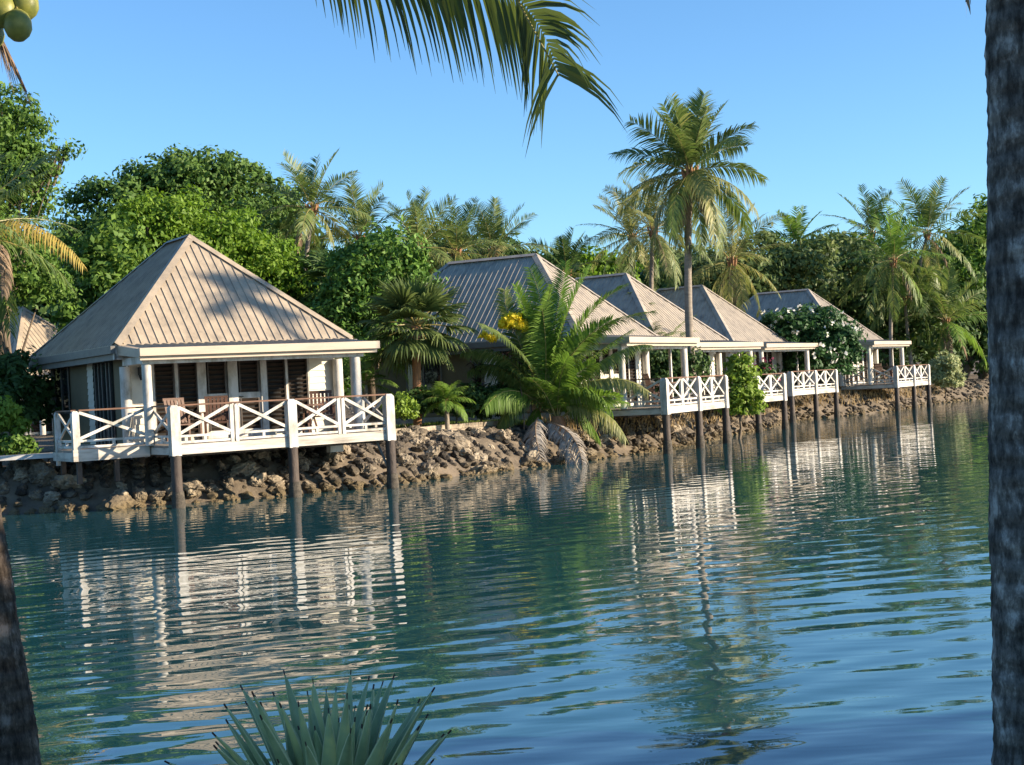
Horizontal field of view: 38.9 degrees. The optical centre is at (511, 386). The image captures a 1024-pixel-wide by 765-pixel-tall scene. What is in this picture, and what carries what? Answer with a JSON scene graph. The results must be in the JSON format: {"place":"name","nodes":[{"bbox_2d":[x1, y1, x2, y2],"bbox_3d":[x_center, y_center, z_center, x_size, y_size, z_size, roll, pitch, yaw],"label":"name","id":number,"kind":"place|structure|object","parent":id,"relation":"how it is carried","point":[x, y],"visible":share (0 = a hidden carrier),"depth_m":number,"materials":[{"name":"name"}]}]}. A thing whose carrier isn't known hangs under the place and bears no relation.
{"place":"outdoors","nodes":[
{"label":"outdoors","id":0,"kind":"place"},
{"bbox_2d":[0,0,987,259],"label":"sky","id":1,"kind":"structure","parent":0,"point":[841,95],"materials":[{"name":"blue"}]},
{"bbox_2d":[0,361,988,513],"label":"ground","id":2,"kind":"structure","parent":0,"point":[201,473],"depth_m":34.76,"materials":[{"name":"soil"}]},
{"bbox_2d":[0,395,33,433],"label":"shrub","id":3,"kind":"object","parent":2,"relation":"on","point":[10,411],"visible":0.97,"depth_m":33.38,"materials":[{"name":"green plant"}]},
{"bbox_2d":[0,432,42,455],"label":"shrub","id":4,"kind":"object","parent":2,"relation":"on","point":[15,444],"visible":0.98,"depth_m":32.87,"materials":[{"name":"green plant"}]},
{"bbox_2d":[13,466,30,480],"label":"rock","id":5,"kind":"object","parent":2,"relation":"on","point":[21,473],"visible":0.66,"depth_m":32.54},
{"bbox_2d":[9,459,47,472],"bbox_3d":[-10.949,1.928,33.064,1.153,0.732,0.897,18,-21,20],"label":"rock","id":6,"kind":"object","parent":2,"relation":"on","point":[15,464],"visible":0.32,"depth_m":32.78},
{"bbox_2d":[0,344,61,435],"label":"shrub","id":7,"kind":"object","parent":2,"relation":"on","point":[18,382],"visible":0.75,"depth_m":37.39,"materials":[{"name":"green plant"}]},
{"bbox_2d":[4,306,59,435],"bbox_3d":[-19.881,-0.258,58.807,9.408,5.997,6.188,-3,0,32],"label":"bungalow","id":8,"kind":"object","parent":2,"relation":"on","point":[41,332],"visible":0.06,"depth_m":57.43,"materials":[{"name":"white paint"}]},
{"bbox_2d":[0,452,70,460],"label":"concrete slab","id":9,"kind":"structure","parent":2,"relation":"on","point":[25,456],"depth_m":32.20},
{"bbox_2d":[28,489,43,500],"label":"rock","id":10,"kind":"object","parent":2,"relation":"on","point":[35,492],"visible":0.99,"depth_m":32.10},
{"bbox_2d":[0,213,82,434],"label":"leafy tree","id":11,"kind":"object","parent":2,"relation":"on","point":[25,286],"visible":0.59,"depth_m":40.08,"materials":[{"name":"green plant"}]},
{"bbox_2d":[28,462,57,486],"bbox_3d":[-10.547,2.016,32.600,0.702,0.528,0.892,30,-33,-36],"label":"rock","id":12,"kind":"object","parent":2,"relation":"on","point":[44,474],"visible":0.85,"depth_m":32.36,"materials":[{"name":"stone"}]},
{"bbox_2d":[0,81,87,434],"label":"shade tree","id":13,"kind":"object","parent":2,"relation":"on","point":[16,121],"visible":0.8,"depth_m":41.55,"materials":[{"name":"green plant"}]},
{"bbox_2d":[0,150,87,341],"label":"coconut palm","id":14,"kind":"object","parent":2,"relation":"on","point":[6,281],"visible":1,"depth_m":33.74,"materials":[{"name":"green plant"}]},
{"bbox_2d":[42,491,60,505],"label":"rock","id":15,"kind":"object","parent":2,"relation":"on","point":[51,498],"visible":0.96,"depth_m":31.91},
{"bbox_2d":[55,501,74,512],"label":"rock","id":16,"kind":"object","parent":2,"relation":"on","point":[65,506],"visible":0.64,"depth_m":31.42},
{"bbox_2d":[50,474,86,490],"bbox_3d":[-9.801,2.184,32.420,0.782,0.454,1.100,-27,-35,32],"label":"rock","id":17,"kind":"object","parent":2,"relation":"on","point":[64,482],"visible":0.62,"depth_m":32.08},
{"bbox_2d":[47,209,157,337],"bbox_3d":[-12.449,-1.822,45.592,4.193,7.405,4.128,-3,0,-18],"label":"broadleaf tree","id":18,"kind":"object","parent":2,"relation":"on","point":[114,263],"visible":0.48,"depth_m":44.46,"materials":[{"name":"green plant"}]},
{"bbox_2d":[99,494,142,510],"bbox_3d":[-8.577,2.625,31.749,0.847,0.570,1.065,24,13,27],"label":"rock","id":19,"kind":"object","parent":2,"relation":"on","point":[116,502],"visible":0.57,"depth_m":31.49,"materials":[{"name":"stone"}]},
{"bbox_2d":[148,491,165,501],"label":"rock","id":20,"kind":"object","parent":2,"relation":"on","point":[159,495],"visible":0.9,"depth_m":32.10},
{"bbox_2d":[30,143,321,286],"bbox_3d":[-13.883,-4.278,61.158,11.804,12.344,9.101,-3,0,0],"label":"mango tree","id":21,"kind":"object","parent":2,"relation":"on","point":[222,179],"visible":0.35,"depth_m":60.36,"materials":[{"name":"green plant"}]},
{"bbox_2d":[183,477,205,492],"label":"rock","id":22,"kind":"object","parent":2,"relation":"on","point":[195,483],"visible":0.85,"depth_m":32.30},
{"bbox_2d":[72,183,319,305],"bbox_3d":[-10.133,-2.530,48.768,8.327,8.596,5.812,-3,0,0],"label":"lime tree","id":23,"kind":"object","parent":2,"relation":"on","point":[252,250],"visible":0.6,"depth_m":47.72,"materials":[{"name":"green plant"}]},
{"bbox_2d":[28,234,379,459],"bbox_3d":[-8.045,-0.879,36.750,6.188,5.997,9.028,-3,0,-33],"label":"bungalow","id":24,"kind":"object","parent":2,"relation":"on","point":[190,319],"visible":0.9,"depth_m":34.83,"materials":[{"name":"white paint"}]},
{"bbox_2d":[53,367,70,413],"bbox_3d":[-11.710,0.113,37.753,0.056,1.200,1.350,-3,0,-33],"label":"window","id":25,"kind":"structure","parent":24,"relation":"in","point":[62,398],"depth_m":37.70,"materials":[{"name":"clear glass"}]},
{"bbox_2d":[92,361,116,444],"bbox_3d":[-9.800,0.398,34.839,0.051,1.970,1.500,-3,0,-33],"label":"side door","id":26,"kind":"structure","parent":24,"relation":"in","point":[103,379],"depth_m":34.79,"materials":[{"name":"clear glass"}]},
{"bbox_2d":[206,361,228,438],"bbox_3d":[-6.975,0.290,34.342,0.550,1.850,0.114,-3,0,-33],"label":"door","id":27,"kind":"structure","parent":24,"relation":"in","point":[215,371],"depth_m":34.35,"materials":[{"name":"white paint"}]},
{"bbox_2d":[237,360,262,436],"bbox_3d":[-6.293,0.255,34.789,0.590,1.850,0.114,-3,0,-33],"label":"door","id":28,"kind":"structure","parent":24,"relation":"in","point":[248,378],"depth_m":34.80,"materials":[{"name":"white paint"}]},
{"bbox_2d":[53,394,398,508],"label":"verandah deck","id":29,"kind":"structure","parent":2,"relation":"on","point":[174,448],"depth_m":31.86,"materials":[{"name":"white paint"}]},
{"bbox_2d":[162,397,203,440],"bbox_3d":[-7.440,0.748,32.733,0.660,1.025,0.765,-3,0,-43],"label":"wooden chair","id":30,"kind":"object","parent":29,"relation":"on","point":[186,418],"visible":0.54,"depth_m":32.96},
{"bbox_2d":[204,395,229,438],"bbox_3d":[-6.793,0.714,33.447,0.660,1.025,0.765,-3,0,-13],"label":"wooden chair","id":31,"kind":"object","parent":29,"relation":"on","point":[215,417],"visible":0.66,"depth_m":33.70,"materials":[{"name":"wood"}]},
{"bbox_2d":[297,403,322,435],"bbox_3d":[-4.761,0.763,33.500,0.840,0.725,0.840,-3,0,0],"label":"chair","id":32,"kind":"object","parent":29,"relation":"on","point":[307,414],"visible":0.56,"depth_m":33.42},
{"bbox_2d":[308,390,335,431],"bbox_3d":[-4.505,0.594,34.335,0.660,1.025,0.765,-3,0,-8],"label":"wooden chair","id":33,"kind":"object","parent":29,"relation":"on","point":[327,410],"visible":0.56,"depth_m":34.60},
{"bbox_2d":[217,476,234,487],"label":"rock","id":34,"kind":"object","parent":2,"relation":"on","point":[229,480],"visible":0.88,"depth_m":32.81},
{"bbox_2d":[228,460,259,476],"bbox_3d":[-6.315,1.968,33.365,1.036,0.428,0.553,-20,-9,9],"label":"rock","id":35,"kind":"object","parent":2,"relation":"on","point":[247,468],"visible":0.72,"depth_m":33.19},
{"bbox_2d":[248,472,267,486],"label":"rock","id":36,"kind":"object","parent":2,"relation":"on","point":[261,477],"visible":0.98,"depth_m":33.07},
{"bbox_2d":[251,450,271,461],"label":"rock","id":37,"kind":"object","parent":2,"relation":"on","point":[258,455],"visible":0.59,"depth_m":33.80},
{"bbox_2d":[267,480,286,494],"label":"rock","id":38,"kind":"object","parent":2,"relation":"on","point":[271,490],"visible":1,"depth_m":33.15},
{"bbox_2d":[285,455,310,470],"bbox_3d":[-5.041,1.817,34.047,0.762,0.452,0.535,1,-1,-43],"label":"rock","id":39,"kind":"object","parent":2,"relation":"on","point":[304,463],"visible":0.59,"depth_m":33.92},
{"bbox_2d":[252,149,371,269],"bbox_3d":[-8.018,-3.979,57.760,4.935,11.242,4.718,-3,0,-23],"label":"coconut palm","id":40,"kind":"object","parent":2,"relation":"on","point":[311,211],"visible":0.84,"depth_m":57.96,"materials":[{"name":"green plant"}]},
{"bbox_2d":[266,238,369,320],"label":"dark tree","id":41,"kind":"object","parent":2,"relation":"on","point":[308,258],"visible":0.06,"depth_m":49.12,"materials":[{"name":"green plant"}]},
{"bbox_2d":[295,247,356,304],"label":"palm tree","id":42,"kind":"object","parent":2,"relation":"on","point":[316,272],"visible":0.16,"depth_m":48.35,"materials":[{"name":"green plant"}]},
{"bbox_2d":[322,452,339,463],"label":"rock","id":43,"kind":"object","parent":2,"relation":"on","point":[334,456],"visible":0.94,"depth_m":34.74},
{"bbox_2d":[301,174,415,274],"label":"coconut palm","id":44,"kind":"object","parent":2,"relation":"on","point":[360,223],"visible":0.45,"depth_m":59.66,"materials":[{"name":"green plant"}]},
{"bbox_2d":[357,462,376,476],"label":"rock","id":45,"kind":"object","parent":2,"relation":"on","point":[362,467],"visible":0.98,"depth_m":34.92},
{"bbox_2d":[342,355,398,427],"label":"palm","id":46,"kind":"object","parent":2,"relation":"on","point":[365,377],"visible":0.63,"depth_m":40.95,"materials":[{"name":"green plant"}]},
{"bbox_2d":[342,330,409,426],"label":"palm","id":47,"kind":"object","parent":2,"relation":"on","point":[374,355],"visible":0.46,"depth_m":41.94,"materials":[{"name":"green plant"}]},
{"bbox_2d":[304,215,448,426],"bbox_3d":[-4.573,-1.919,44.974,5.059,6.839,3.743,-3,0,-33],"label":"glossy tree","id":48,"kind":"object","parent":2,"relation":"on","point":[352,284],"visible":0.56,"depth_m":44.39,"materials":[{"name":"green plant"}]},
{"bbox_2d":[380,391,420,427],"bbox_3d":[-2.890,0.826,37.753,1.080,1.466,0.952,-3,0,0],"label":"shrub","id":49,"kind":"object","parent":2,"relation":"on","point":[404,405],"visible":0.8,"depth_m":37.67,"materials":[{"name":"green plant"}]},
{"bbox_2d":[397,428,418,440],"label":"rock","id":50,"kind":"object","parent":2,"relation":"on","point":[412,434],"visible":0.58,"depth_m":37.61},
{"bbox_2d":[353,186,470,276],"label":"coconut palm","id":51,"kind":"object","parent":2,"relation":"on","point":[412,219],"visible":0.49,"depth_m":62.61,"materials":[{"name":"green plant"}]},
{"bbox_2d":[354,271,478,426],"bbox_3d":[-2.632,-0.960,41.044,3.545,4.666,3.274,-3,0,-28],"label":"fan palm","id":52,"kind":"object","parent":2,"relation":"on","point":[416,344],"visible":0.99,"depth_m":40.45,"materials":[{"name":"green plant"}]},
{"bbox_2d":[419,459,439,476],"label":"rock","id":53,"kind":"object","parent":2,"relation":"on","point":[428,467],"visible":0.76,"depth_m":36.12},
{"bbox_2d":[425,445,439,456],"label":"rock","id":54,"kind":"object","parent":2,"relation":"on","point":[433,451],"visible":0.8,"depth_m":37.18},
{"bbox_2d":[375,421,498,432],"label":"stone wall","id":55,"kind":"structure","parent":2,"relation":"on","point":[481,425],"depth_m":40.56,"materials":[{"name":"stone"}]},
{"bbox_2d":[431,434,453,450],"bbox_3d":[-1.846,1.459,38.110,0.661,0.514,0.888,1,21,3],"label":"rock","id":56,"kind":"object","parent":2,"relation":"on","point":[443,438],"visible":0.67,"depth_m":37.88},
{"bbox_2d":[347,418,547,430],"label":"grass","id":57,"kind":"structure","parent":2,"relation":"on","point":[432,423],"depth_m":43.34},
{"bbox_2d":[420,380,475,429],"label":"palm","id":58,"kind":"object","parent":2,"relation":"on","point":[444,392],"visible":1,"depth_m":39.83,"materials":[{"name":"green plant"}]},
{"bbox_2d":[404,194,513,269],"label":"coconut palm","id":59,"kind":"object","parent":2,"relation":"on","point":[457,239],"visible":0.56,"depth_m":65.68,"materials":[{"name":"green plant"}]},
{"bbox_2d":[400,380,526,423],"bbox_3d":[-1.417,0.596,41.367,4.160,1.579,1.775,-3,0,-33],"label":"shrub","id":60,"kind":"object","parent":2,"relation":"on","point":[473,392],"visible":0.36,"depth_m":40.93,"materials":[{"name":"green plant"}]},
{"bbox_2d":[402,224,559,277],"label":"forest tree","id":61,"kind":"object","parent":2,"relation":"on","point":[513,241],"visible":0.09,"depth_m":72.10,"materials":[{"name":"green plant"}]},
{"bbox_2d":[468,464,497,474],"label":"rock","id":62,"kind":"object","parent":2,"relation":"on","point":[480,469],"visible":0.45,"depth_m":37.20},
{"bbox_2d":[476,330,509,426],"bbox_3d":[-0.530,-0.113,41.033,0.820,3.046,0.555,-3,0,0],"label":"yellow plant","id":63,"kind":"object","parent":2,"relation":"on","point":[488,336],"visible":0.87,"depth_m":40.94,"materials":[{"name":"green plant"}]},
{"bbox_2d":[0,379,989,514],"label":"rubble","id":64,"kind":"object","parent":2,"relation":"on","point":[156,481],"visible":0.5,"depth_m":37.03,"materials":[{"name":"stone"}]},
{"bbox_2d":[434,430,473,450],"bbox_3d":[-1.540,1.498,38.444,1.212,0.679,0.796,23,-9,-6],"label":"rock","id":65,"kind":"object","parent":64,"relation":"on","point":[459,440],"visible":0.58,"depth_m":38.28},
{"bbox_2d":[436,196,558,259],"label":"coconut palm","id":66,"kind":"object","parent":2,"relation":"on","point":[497,235],"visible":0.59,"depth_m":67.80,"materials":[{"name":"green plant"}]},
{"bbox_2d":[13,217,987,349],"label":"wood","id":67,"kind":"object","parent":2,"relation":"on","point":[41,312],"visible":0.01,"depth_m":84.98,"materials":[{"name":"green plant"}]},
{"bbox_2d":[495,429,510,441],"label":"rock","id":68,"kind":"object","parent":2,"relation":"on","point":[501,435],"visible":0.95,"depth_m":39.84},
{"bbox_2d":[497,311,530,430],"bbox_3d":[0.139,-0.361,41.004,0.969,3.594,0.762,-3,0,0],"label":"yellow plant","id":69,"kind":"object","parent":2,"relation":"on","point":[512,320],"visible":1,"depth_m":40.85,"materials":[{"name":"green plant"}]},
{"bbox_2d":[361,253,699,426],"bbox_3d":[0.115,-1.346,47.876,10.708,5.997,6.188,-3,0,28],"label":"bungalow","id":70,"kind":"object","parent":2,"relation":"on","point":[480,281],"visible":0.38,"depth_m":46.70,"materials":[{"name":"white paint"}]},
{"bbox_2d":[405,356,441,391],"bbox_3d":[-2.830,-0.392,46.551,1.350,1.200,0.056,-3,0,28],"label":"window","id":71,"kind":"structure","parent":70,"relation":"in","point":[429,376],"depth_m":46.47,"materials":[{"name":"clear glass"}]},
{"bbox_2d":[499,350,543,412],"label":"palm tree","id":72,"kind":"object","parent":70,"relation":"in","point":[530,410],"depth_m":44.89,"materials":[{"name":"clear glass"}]},
{"bbox_2d":[457,258,659,464],"bbox_3d":[1.415,-0.606,41.458,5.498,6.308,4.029,-3,0,-26],"label":"coconut palm","id":73,"kind":"object","parent":2,"relation":"on","point":[580,398],"visible":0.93,"depth_m":41.09,"materials":[{"name":"plant"}]},
{"bbox_2d":[527,226,615,278],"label":"coconut palm","id":74,"kind":"object","parent":2,"relation":"on","point":[565,253],"visible":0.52,"depth_m":73.61,"materials":[{"name":"green plant"}]},
{"bbox_2d":[552,245,659,282],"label":"forest tree","id":75,"kind":"object","parent":2,"relation":"on","point":[609,269],"visible":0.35,"depth_m":83.58,"materials":[{"name":"green plant"}]},
{"bbox_2d":[575,186,684,284],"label":"coconut palm","id":76,"kind":"object","parent":2,"relation":"on","point":[628,222],"visible":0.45,"depth_m":75.67,"materials":[{"name":"green plant"}]},
{"bbox_2d":[582,170,713,292],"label":"coconut palm","id":77,"kind":"object","parent":2,"relation":"on","point":[649,212],"visible":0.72,"depth_m":67.90,"materials":[{"name":"green plant"}]},
{"bbox_2d":[587,375,731,453],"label":"verandah deck","id":78,"kind":"structure","parent":2,"relation":"on","point":[697,405],"depth_m":44.42,"materials":[{"name":"white paint"}]},
{"bbox_2d":[642,374,672,406],"bbox_3d":[4.494,0.082,44.764,0.765,1.025,0.660,-3,0,-12],"label":"wooden chair","id":79,"kind":"object","parent":78,"relation":"on","point":[648,382],"visible":0.67,"depth_m":44.54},
{"bbox_2d":[575,273,763,399],"bbox_3d":[4.309,-1.526,57.726,9.708,5.997,6.188,-3,0,34],"label":"bungalow","id":80,"kind":"object","parent":2,"relation":"on","point":[669,317],"visible":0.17,"depth_m":56.74,"materials":[{"name":"white paint"}]},
{"bbox_2d":[642,346,716,395],"bbox_3d":[5.601,-0.407,52.368,3.618,2.953,2.403,-3,0,0],"label":"shrub","id":81,"kind":"object","parent":2,"relation":"on","point":[658,369],"visible":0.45,"depth_m":52.03,"materials":[{"name":"green plant"}]},
{"bbox_2d":[606,88,769,417],"bbox_3d":[6.544,-4.635,52.633,5.794,12.084,6.208,-3,0,0],"label":"coconut palm","id":82,"kind":"object","parent":2,"relation":"on","point":[686,132],"visible":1,"depth_m":52.08,"materials":[{"name":"green plant"}]},
{"bbox_2d":[640,239,789,305],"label":"forest tree","id":83,"kind":"object","parent":2,"relation":"on","point":[769,274],"visible":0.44,"depth_m":88.80,"materials":[{"name":"green plant"}]},
{"bbox_2d":[658,373,788,436],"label":"verandah deck","id":84,"kind":"structure","parent":2,"relation":"on","point":[781,396],"depth_m":55.98,"materials":[{"name":"white paint"}]},
{"bbox_2d":[748,357,780,382],"bbox_3d":[9.602,-0.318,56.094,1.700,1.672,1.360,-3,0,-38],"label":"bougainvillea","id":85,"kind":"object","parent":84,"relation":"on","point":[765,367],"visible":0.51,"depth_m":56.06,"materials":[{"name":"green plant"}]},
{"bbox_2d":[677,202,792,318],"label":"coconut palm","id":86,"kind":"object","parent":2,"relation":"on","point":[733,279],"visible":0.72,"depth_m":69.58,"materials":[{"name":"green plant"}]},
{"bbox_2d":[525,384,944,442],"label":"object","id":87,"kind":"structure","parent":2,"relation":"on","point":[686,415],"depth_m":56.11,"materials":[{"name":"stone"}]},
{"bbox_2d":[656,285,817,389],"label":"bungalow","id":88,"kind":"object","parent":2,"relation":"on","point":[720,315],"visible":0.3,"depth_m":67.31,"materials":[{"name":"white paint"}]},
{"bbox_2d":[735,221,850,306],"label":"forest tree","id":89,"kind":"object","parent":2,"relation":"on","point":[810,263],"visible":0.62,"depth_m":90.22,"materials":[{"name":"green plant"}]},
{"bbox_2d":[760,206,837,285],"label":"coconut palm","id":90,"kind":"object","parent":2,"relation":"on","point":[793,224],"visible":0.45,"depth_m":95.81,"materials":[{"name":"green plant"}]},
{"bbox_2d":[765,369,839,422],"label":"verandah deck","id":91,"kind":"structure","parent":2,"relation":"on","point":[814,390],"depth_m":65.31,"materials":[{"name":"white paint"}]},
{"bbox_2d":[759,301,868,379],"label":"frangipani","id":92,"kind":"object","parent":2,"relation":"on","point":[839,346],"visible":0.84,"depth_m":69.25,"materials":[{"name":"green plant"}]},
{"bbox_2d":[740,289,910,391],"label":"bungalow","id":93,"kind":"object","parent":2,"relation":"on","point":[792,299],"visible":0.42,"depth_m":76.05,"materials":[{"name":"white paint"}]},
{"bbox_2d":[790,229,897,317],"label":"forest tree","id":94,"kind":"object","parent":2,"relation":"on","point":[848,271],"visible":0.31,"depth_m":95.68,"materials":[{"name":"green plant"}]},
{"bbox_2d":[823,183,916,274],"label":"coconut palm","id":95,"kind":"object","parent":2,"relation":"on","point":[872,210],"visible":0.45,"depth_m":99.45,"materials":[{"name":"green plant"}]},
{"bbox_2d":[841,364,931,411],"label":"verandah deck","id":96,"kind":"structure","parent":2,"relation":"on","point":[913,383],"depth_m":72.56,"materials":[{"name":"white paint"}]},
{"bbox_2d":[830,202,954,370],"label":"coconut palm","id":97,"kind":"object","parent":2,"relation":"on","point":[894,242],"visible":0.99,"depth_m":87.63,"materials":[{"name":"green plant"}]},
{"bbox_2d":[832,259,968,380],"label":"forest tree","id":98,"kind":"object","parent":2,"relation":"on","point":[900,328],"visible":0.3,"depth_m":92.19,"materials":[{"name":"green plant"}]},
{"bbox_2d":[856,251,963,364],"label":"coconut palm","id":99,"kind":"object","parent":2,"relation":"on","point":[908,301],"visible":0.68,"depth_m":89.58,"materials":[{"name":"green plant"}]},
{"bbox_2d":[865,175,986,379],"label":"coconut palm","id":100,"kind":"object","parent":2,"relation":"on","point":[929,208],"visible":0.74,"depth_m":93.47,"materials":[{"name":"green plant"}]},
{"bbox_2d":[895,261,986,368],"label":"coconut palm","id":101,"kind":"object","parent":2,"relation":"on","point":[944,309],"visible":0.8,"depth_m":89.53,"materials":[{"name":"green plant"}]},
{"bbox_2d":[925,350,967,398],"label":"shrub","id":102,"kind":"object","parent":2,"relation":"on","point":[945,367],"visible":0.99,"depth_m":83.51,"materials":[{"name":"green plant"}]},
{"bbox_2d":[920,286,988,379],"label":"forest tree","id":103,"kind":"object","parent":2,"relation":"on","point":[978,331],"visible":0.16,"depth_m":95.48,"materials":[{"name":"green plant"}]},
{"bbox_2d":[922,193,988,378],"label":"forest tree","id":104,"kind":"object","parent":2,"relation":"on","point":[974,256],"visible":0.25,"depth_m":97.84,"materials":[{"name":"green plant"}]},
{"bbox_2d":[2,398,993,764],"bbox_3d":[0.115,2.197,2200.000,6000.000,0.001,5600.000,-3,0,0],"label":"water","id":105,"kind":"structure","parent":0,"point":[810,592],"depth_m":14.44,"materials":[{"name":"teal liquid"}]},
{"bbox_2d":[714,351,767,438],"bbox_3d":[7.916,0.345,50.209,1.836,3.166,1.556,-3,0,-29],"label":"mangrove bush","id":106,"kind":"object","parent":105,"relation":"on","point":[740,374],"visible":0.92,"depth_m":49.93,"materials":[{"name":"green plant"}]},
{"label":"near bank","id":107,"kind":"structure","parent":0,"visible":0},
{"bbox_2d":[164,669,451,764],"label":"agave","id":108,"kind":"object","parent":107,"relation":"on","point":[328,737],"visible":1,"depth_m":5.20,"materials":[{"name":"plant"}]},
{"bbox_2d":[0,0,626,764],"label":"coconut palm","id":109,"kind":"object","parent":107,"relation":"on","point":[512,22],"visible":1,"depth_m":8.50,"materials":[{"name":"plant"}]},
{"bbox_2d":[965,0,1023,764],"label":"coconut palm","id":110,"kind":"object","parent":107,"relation":"on","point":[1004,70],"visible":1,"depth_m":6.10,"materials":[{"name":"plant"}]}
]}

